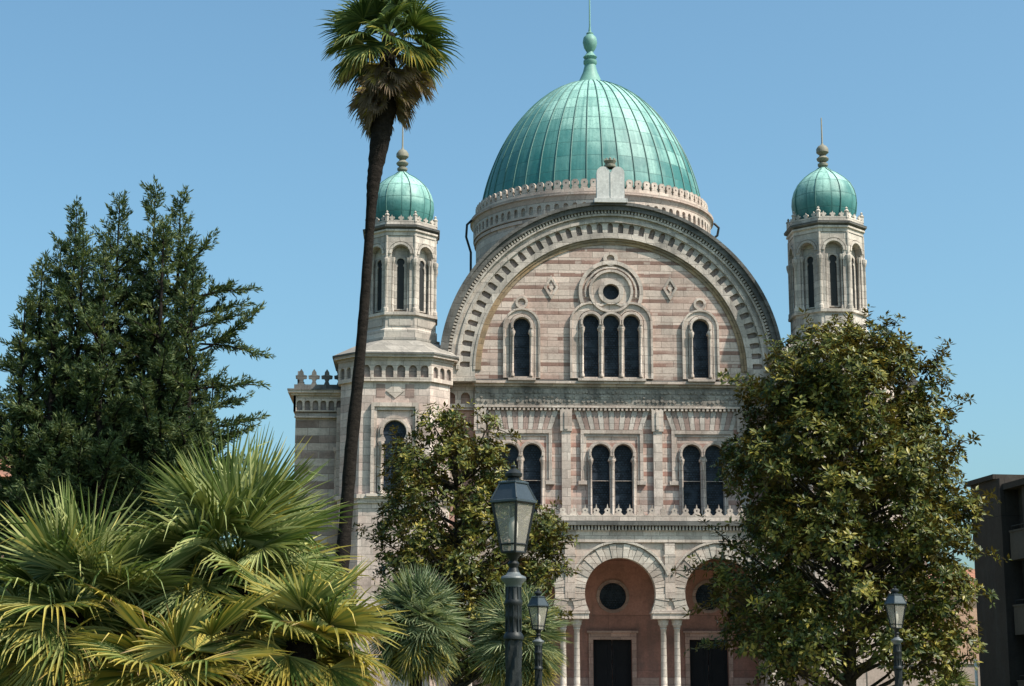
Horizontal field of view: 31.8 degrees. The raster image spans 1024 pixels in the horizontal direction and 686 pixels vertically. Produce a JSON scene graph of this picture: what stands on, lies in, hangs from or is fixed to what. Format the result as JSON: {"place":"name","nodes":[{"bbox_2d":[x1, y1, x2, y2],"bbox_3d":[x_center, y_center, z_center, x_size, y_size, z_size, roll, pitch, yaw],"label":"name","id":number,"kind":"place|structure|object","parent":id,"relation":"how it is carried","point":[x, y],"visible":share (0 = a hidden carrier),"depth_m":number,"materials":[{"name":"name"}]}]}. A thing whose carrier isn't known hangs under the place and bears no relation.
{"place":"outdoors","nodes":[
{"label":"outdoors","id":0,"kind":"place"},
{"bbox_2d":[0,454,23,558],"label":"house","id":1,"kind":"structure","parent":0,"point":[2,473],"depth_m":94.21,"materials":[{"name":"ceramic"}]},
{"bbox_2d":[215,534,248,593],"bbox_3d":[-3.907,4.456,25.469,2.798,4.348,2.130,1,-11,-3],"label":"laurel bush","id":2,"kind":"object","parent":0,"point":[233,536],"depth_m":25.62,"materials":[{"name":"plant"}]},
{"bbox_2d":[0,0,1023,568],"label":"sky","id":3,"kind":"structure","parent":0,"point":[919,104],"materials":[{"name":"blue"}]},
{"bbox_2d":[866,661,979,685],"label":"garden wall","id":4,"kind":"structure","parent":0,"point":[874,675],"depth_m":87.54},
{"bbox_2d":[928,569,978,661],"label":"building","id":5,"kind":"structure","parent":0,"point":[974,607],"depth_m":118.29,"materials":[{"name":"stone"}]},
{"bbox_2d":[974,659,977,685],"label":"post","id":6,"kind":"object","parent":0,"point":[976,675],"visible":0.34,"depth_m":69.73,"materials":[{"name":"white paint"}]},
{"bbox_2d":[964,474,1023,685],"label":"apartment block","id":7,"kind":"structure","parent":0,"point":[1001,530],"depth_m":75.12,"materials":[{"name":"grey concrete"}]},
{"label":"ground","id":8,"kind":"structure","parent":0,"visible":0},
{"bbox_2d":[0,190,172,648],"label":"conifer tree","id":9,"kind":"object","parent":8,"relation":"on","point":[63,439],"visible":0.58,"depth_m":51.14,"materials":[{"name":"green plant"}]},
{"bbox_2d":[0,473,207,685],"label":"fan palm","id":10,"kind":"object","parent":8,"relation":"on","point":[44,615],"visible":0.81,"depth_m":14.57,"materials":[{"name":"green plant"}]},
{"bbox_2d":[61,585,290,685],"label":"fan palm","id":11,"kind":"object","parent":8,"relation":"on","point":[159,663],"visible":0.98,"depth_m":13.45,"materials":[{"name":"green plant"}]},
{"bbox_2d":[101,175,275,553],"bbox_3d":[-9.853,3.347,51.965,5.017,16.720,4.875,10,-15,-41],"label":"conifer tree","id":12,"kind":"object","parent":8,"relation":"on","point":[162,386],"visible":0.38,"depth_m":51.93,"materials":[{"name":"green plant"}]},
{"bbox_2d":[83,422,364,671],"bbox_3d":[-2.466,2.651,15.270,2.458,4.005,2.528,1,-11,-3],"label":"fan palm","id":13,"kind":"object","parent":8,"relation":"on","point":[269,519],"visible":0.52,"depth_m":15.09,"materials":[{"name":"green plant"}]},
{"bbox_2d":[195,558,410,685],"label":"fan palm","id":14,"kind":"object","parent":8,"relation":"on","point":[302,640],"visible":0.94,"depth_m":14.09,"materials":[{"name":"green plant"}]},
{"bbox_2d":[314,0,463,657],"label":"tall palm","id":15,"kind":"object","parent":8,"relation":"on","point":[387,92],"visible":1,"depth_m":46.50,"materials":[{"name":"green plant"}]},
{"bbox_2d":[364,560,475,685],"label":"fan palm","id":16,"kind":"object","parent":8,"relation":"on","point":[430,621],"visible":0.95,"depth_m":42.94,"materials":[{"name":"green plant"}]},
{"bbox_2d":[352,398,581,685],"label":"magnolia tree","id":17,"kind":"object","parent":8,"relation":"on","point":[456,549],"visible":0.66,"depth_m":61.10,"materials":[{"name":"green plant"}]},
{"bbox_2d":[490,464,536,685],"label":"street lamp","id":18,"kind":"object","parent":8,"relation":"on","point":[513,490],"visible":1,"depth_m":20.82,"materials":[{"name":"metal"}]},
{"bbox_2d":[460,580,577,685],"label":"fan palm","id":19,"kind":"object","parent":8,"relation":"on","point":[490,644],"visible":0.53,"depth_m":47.47,"materials":[{"name":"green plant"}]},
{"bbox_2d":[527,589,548,685],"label":"street lamp","id":20,"kind":"object","parent":8,"relation":"on","point":[538,600],"visible":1,"depth_m":45.42,"materials":[{"name":"black metal"}]},
{"bbox_2d":[287,0,927,685],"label":"synagogue","id":21,"kind":"structure","parent":8,"relation":"on","point":[611,314],"depth_m":101.51,"materials":[{"name":"stone"}]},
{"bbox_2d":[496,440,544,512],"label":"window","id":22,"kind":"structure","parent":21,"relation":"in","point":[529,458],"depth_m":100.79,"materials":[{"name":"glass"}]},
{"bbox_2d":[508,314,535,380],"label":"window","id":23,"kind":"structure","parent":21,"relation":"in","point":[521,325],"depth_m":101.70,"materials":[{"name":"glass"}]},
{"bbox_2d":[578,251,642,311],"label":"rose window","id":24,"kind":"structure","parent":21,"relation":"in","point":[610,286],"depth_m":102.52,"materials":[{"name":"stone"}]},
{"bbox_2d":[578,311,645,380],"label":"window","id":25,"kind":"structure","parent":21,"relation":"in","point":[611,345],"depth_m":101.97,"materials":[{"name":"glass"}]},
{"bbox_2d":[588,441,636,514],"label":"window","id":26,"kind":"structure","parent":21,"relation":"in","point":[612,471],"depth_m":100.86,"materials":[{"name":"glass"}]},
{"bbox_2d":[596,580,628,612],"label":"round window","id":27,"kind":"structure","parent":21,"relation":"in","point":[612,596],"depth_m":99.98,"materials":[{"name":"black glass"}]},
{"bbox_2d":[687,316,715,381],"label":"window","id":28,"kind":"structure","parent":21,"relation":"in","point":[700,337],"depth_m":102.15,"materials":[{"name":"glass"}]},
{"bbox_2d":[678,441,728,514],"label":"window","id":29,"kind":"structure","parent":21,"relation":"in","point":[695,460],"depth_m":101.11,"materials":[{"name":"glass"}]},
{"bbox_2d":[692,580,722,612],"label":"round window","id":30,"kind":"structure","parent":21,"relation":"in","point":[700,591],"depth_m":100.25,"materials":[{"name":"black glass"}]},
{"bbox_2d":[670,304,1010,685],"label":"magnolia tree","id":31,"kind":"object","parent":8,"relation":"on","point":[825,400],"visible":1,"depth_m":53.89,"materials":[{"name":"green plant"}]},
{"bbox_2d":[884,586,906,685],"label":"street lamp","id":32,"kind":"object","parent":8,"relation":"on","point":[894,598],"visible":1,"depth_m":44.38,"materials":[{"name":"black metal"}]},
{"bbox_2d":[936,668,974,685],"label":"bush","id":33,"kind":"object","parent":8,"relation":"on","point":[963,680],"visible":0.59,"depth_m":57.53,"materials":[{"name":"green plant"}]}
]}

